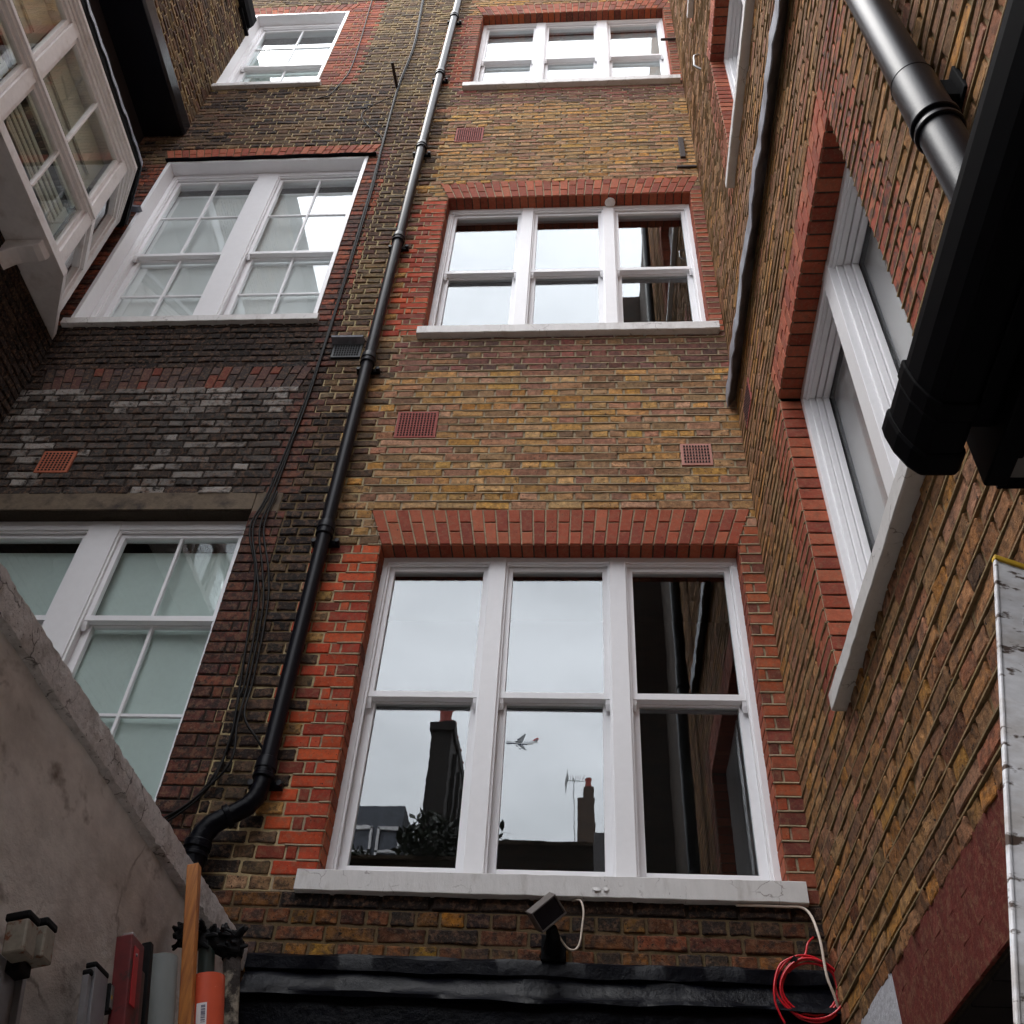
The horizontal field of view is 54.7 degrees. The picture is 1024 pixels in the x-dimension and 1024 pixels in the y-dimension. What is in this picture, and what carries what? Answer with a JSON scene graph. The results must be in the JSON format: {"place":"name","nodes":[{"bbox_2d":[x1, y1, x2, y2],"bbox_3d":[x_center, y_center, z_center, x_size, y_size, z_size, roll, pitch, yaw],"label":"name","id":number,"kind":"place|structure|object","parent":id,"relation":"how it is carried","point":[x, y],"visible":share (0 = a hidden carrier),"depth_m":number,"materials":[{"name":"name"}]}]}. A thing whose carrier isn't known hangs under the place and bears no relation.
{"place":"outdoors","nodes":[
{"label":"outdoors","id":0,"kind":"place"},
{"bbox_2d":[0,0,256,423],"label":"brick building","id":1,"kind":"structure","parent":0,"point":[93,93],"depth_m":7.94,"materials":[{"name":"brick"}]},
{"bbox_2d":[0,0,142,339],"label":"bay window","id":2,"kind":"structure","parent":1,"relation":"in","point":[71,163],"depth_m":7.69,"materials":[{"name":"white paint"}]},
{"bbox_2d":[194,972,224,1023],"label":"pipe","id":3,"kind":"object","parent":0,"point":[209,997],"visible":0.77,"depth_m":3.34,"materials":[{"name":"orange plastic"}]},
{"label":"ground","id":4,"kind":"structure","parent":0,"visible":0},
{"bbox_2d":[0,910,57,1023],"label":"folding ladder","id":5,"kind":"object","parent":4,"relation":"on","point":[28,942],"visible":1,"depth_m":2.41,"materials":[{"name":"metal"}]},
{"bbox_2d":[76,961,114,1023],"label":"folding ladder","id":6,"kind":"object","parent":4,"relation":"on","point":[95,1005],"visible":1,"depth_m":2.77,"materials":[{"name":"metal"}]},
{"bbox_2d":[0,563,247,1023],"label":"garden wall","id":7,"kind":"structure","parent":4,"relation":"on","point":[95,860],"depth_m":2.98,"materials":[{"name":"concrete"}]},
{"bbox_2d":[108,932,144,1023],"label":"spirit level case","id":8,"kind":"object","parent":4,"relation":"on","point":[128,977],"visible":1,"depth_m":2.93,"materials":[{"name":"red paint"}]},
{"bbox_2d":[141,942,153,1023],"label":"metal bar","id":9,"kind":"object","parent":4,"relation":"on","point":[147,959],"visible":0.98,"depth_m":3.12,"materials":[{"name":"black metal"}]},
{"bbox_2d":[148,953,177,1023],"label":"plastic pipe","id":10,"kind":"object","parent":4,"relation":"on","point":[162,998],"visible":0.66,"depth_m":3.22,"materials":[{"name":"grey plastic"}]},
{"bbox_2d":[178,863,200,1023],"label":"timber batten","id":11,"kind":"object","parent":4,"relation":"on","point":[186,1011],"visible":1,"depth_m":3.40,"materials":[{"name":"orange wood"}]},
{"bbox_2d":[171,918,248,973],"bbox_3d":[-0.916,2.621,2.632,0.844,3.035,0.161,0,-44,4],"label":"yard broom","id":12,"kind":"object","parent":4,"relation":"on","point":[225,939],"visible":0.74,"depth_m":3.64,"materials":[{"name":"black plastic"}]},
{"bbox_2d":[221,955,242,1023],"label":"timber post","id":13,"kind":"object","parent":4,"relation":"on","point":[231,969],"visible":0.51,"depth_m":3.94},
{"bbox_2d":[0,0,834,991],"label":"brick building","id":14,"kind":"structure","parent":4,"relation":"on","point":[540,660],"depth_m":6.65,"materials":[{"name":"brown brick"}]},
{"bbox_2d":[0,521,246,801],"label":"window","id":15,"kind":"structure","parent":14,"relation":"in","point":[132,625],"depth_m":6.23,"materials":[{"name":"white paint"}]},
{"bbox_2d":[71,156,368,317],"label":"window","id":16,"kind":"structure","parent":14,"relation":"in","point":[260,236],"depth_m":9.35,"materials":[{"name":"white paint"}]},
{"bbox_2d":[243,491,277,748],"bbox_3d":[-1.438,0.544,5.851,0.383,1.935,0.047,0,-44,4],"label":"cable","id":17,"kind":"object","parent":14,"relation":"attached to","point":[253,678],"visible":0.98,"depth_m":5.73,"materials":[{"name":"black plastic"}]},
{"bbox_2d":[216,11,349,82],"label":"window","id":18,"kind":"structure","parent":14,"relation":"in","point":[295,46],"depth_m":12.68,"materials":[{"name":"white paint"}]},
{"bbox_2d":[163,0,423,818],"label":"cable","id":19,"kind":"object","parent":14,"relation":"attached to","point":[236,729],"visible":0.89,"depth_m":6.08,"materials":[{"name":"black rubber"}]},
{"bbox_2d":[166,0,422,819],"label":"cable","id":20,"kind":"object","parent":14,"relation":"attached to","point":[242,668],"visible":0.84,"depth_m":6.31,"materials":[{"name":"black rubber"}]},
{"bbox_2d":[167,1,422,821],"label":"cable","id":21,"kind":"object","parent":14,"relation":"attached to","point":[235,713],"visible":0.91,"depth_m":6.43,"materials":[{"name":"black rubber"}]},
{"bbox_2d":[183,0,461,874],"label":"drainpipe","id":22,"kind":"object","parent":14,"relation":"attached to","point":[205,831],"visible":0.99,"depth_m":6.05,"materials":[{"name":"black plastic"}]},
{"bbox_2d":[315,1,371,98],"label":"cable","id":23,"kind":"object","parent":14,"relation":"attached to","point":[353,60],"visible":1,"depth_m":11.63,"materials":[{"name":"grey rubber"}]},
{"bbox_2d":[361,96,393,139],"bbox_3d":[-1.452,-4.191,10.516,0.329,1.106,0.018,1,-44,3],"label":"cable","id":24,"kind":"object","parent":14,"relation":"attached to","point":[370,107],"visible":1,"depth_m":10.60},
{"bbox_2d":[391,62,397,88],"bbox_3d":[-1.301,-4.841,10.984,0.036,0.076,0.286,-4,-45,8],"label":"iron spike","id":25,"kind":"object","parent":14,"relation":"attached to","point":[394,74],"visible":1,"depth_m":10.96,"materials":[{"name":"black metal"}]},
{"bbox_2d":[239,952,840,1023],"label":"canopy","id":26,"kind":"object","parent":14,"relation":"attached to","point":[279,988],"visible":0.97,"depth_m":4.24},
{"bbox_2d":[525,892,566,961],"bbox_3d":[0.150,1.826,4.374,0.184,0.247,0.229,0,-44,4],"label":"floodlight","id":27,"kind":"object","parent":14,"relation":"attached to","point":[546,912],"visible":1,"depth_m":4.34,"materials":[{"name":"black paint"}]},
{"bbox_2d":[560,899,584,950],"bbox_3d":[0.260,1.849,4.434,0.123,0.245,0.054,8,-44,-4],"label":"cable","id":28,"kind":"object","parent":27,"relation":"attached to","point":[570,949],"visible":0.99,"depth_m":4.39,"materials":[{"name":"white plastic"}]},
{"bbox_2d":[325,558,781,880],"bbox_3d":[0.246,1.501,5.629,2.801,2.922,0.906,0,-44,4],"label":"window","id":29,"kind":"structure","parent":14,"relation":"in","point":[609,727],"depth_m":6.06,"materials":[{"name":"white paint"}]},
{"bbox_2d":[428,204,705,325],"bbox_3d":[0.485,-1.632,8.681,2.834,2.923,0.906,0,-44,4],"label":"window","id":30,"kind":"structure","parent":14,"relation":"in","point":[607,273],"depth_m":9.49,"materials":[{"name":"white paint"}]},
{"bbox_2d":[473,18,669,80],"bbox_3d":[0.712,-5.361,11.800,2.252,2.188,0.166,0,-44,4],"label":"window","id":31,"kind":"structure","parent":14,"relation":"in","point":[603,53],"depth_m":12.13,"materials":[{"name":"white paint"}]},
{"bbox_2d":[605,197,614,206],"bbox_3d":[0.909,-2.865,9.173,0.100,0.032,0.100,0,-44,4],"label":"sensor","id":32,"kind":"object","parent":14,"relation":"attached to","point":[610,202],"visible":1,"depth_m":9.16,"materials":[{"name":"white paint"}]},
{"bbox_2d":[661,37,675,40],"bbox_3d":[1.830,-5.525,11.561,0.185,0.037,0.032,0,-44,4],"label":"iron bar","id":33,"kind":"object","parent":14,"relation":"attached to","point":[666,39],"visible":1,"depth_m":11.55,"materials":[{"name":"black metal"}]},
{"bbox_2d":[678,137,685,158],"bbox_3d":[1.657,-3.552,9.657,0.050,0.410,0.033,0,-44,4],"label":"iron strap","id":34,"kind":"object","parent":14,"relation":"attached to","point":[681,147],"visible":1,"depth_m":9.63,"materials":[{"name":"grey metal"}]},
{"bbox_2d":[677,165,696,168],"bbox_3d":[1.660,-3.275,9.388,0.185,0.030,0.028,0,-44,4],"label":"iron bar","id":35,"kind":"object","parent":14,"relation":"attached to","point":[687,166],"visible":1,"depth_m":9.38,"materials":[{"name":"black metal"}]},
{"bbox_2d":[669,0,1023,1023],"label":"brick building","id":36,"kind":"structure","parent":4,"relation":"on","point":[877,554],"depth_m":3.94,"materials":[{"name":"brown brick"}]},
{"bbox_2d":[693,53,700,69],"bbox_3d":[1.703,-4.138,9.097,0.080,0.268,0.061,0,-44,4],"label":"pull handle","id":37,"kind":"object","parent":36,"relation":"attached to","point":[694,63],"visible":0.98,"depth_m":9.08,"materials":[{"name":"white metal"}]},
{"bbox_2d":[724,0,743,99],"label":"window","id":38,"kind":"structure","parent":36,"relation":"in","point":[735,10],"depth_m":8.14,"materials":[{"name":"white paint"}]},
{"bbox_2d":[725,0,788,406],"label":"lead flashing","id":39,"kind":"object","parent":36,"relation":"attached to","point":[773,61],"visible":1,"depth_m":5.77,"materials":[{"name":"grey metal"}]},
{"bbox_2d":[736,904,838,1007],"bbox_3d":[1.189,1.927,4.286,0.378,0.464,0.061,-9,-46,13],"label":"wire","id":40,"kind":"object","parent":36,"relation":"attached to","point":[818,935],"visible":1,"depth_m":4.34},
{"bbox_2d":[773,937,840,1023],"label":"cable coil","id":41,"kind":"object","parent":40,"relation":"hanging from","point":[789,968],"visible":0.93,"depth_m":4.17,"materials":[{"name":"red plastic"}]},
{"bbox_2d":[800,163,912,615],"bbox_3d":[1.917,-0.336,4.002,0.906,2.733,2.171,0,-44,4],"label":"window","id":42,"kind":"structure","parent":36,"relation":"in","point":[872,329],"depth_m":4.62,"materials":[{"name":"white paint"}]},
{"bbox_2d":[845,0,969,203],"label":"drainpipe","id":43,"kind":"object","parent":36,"relation":"attached to","point":[928,102],"visible":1,"depth_m":2.68,"materials":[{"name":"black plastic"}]},
{"bbox_2d":[882,0,1023,488],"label":"lean to roof","id":44,"kind":"object","parent":36,"relation":"attached to","point":[960,383],"visible":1,"depth_m":1.42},
{"bbox_2d":[992,555,1023,1023],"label":"wall","id":45,"kind":"structure","parent":4,"relation":"on","point":[1008,574],"depth_m":1.28,"materials":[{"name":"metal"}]}
]}

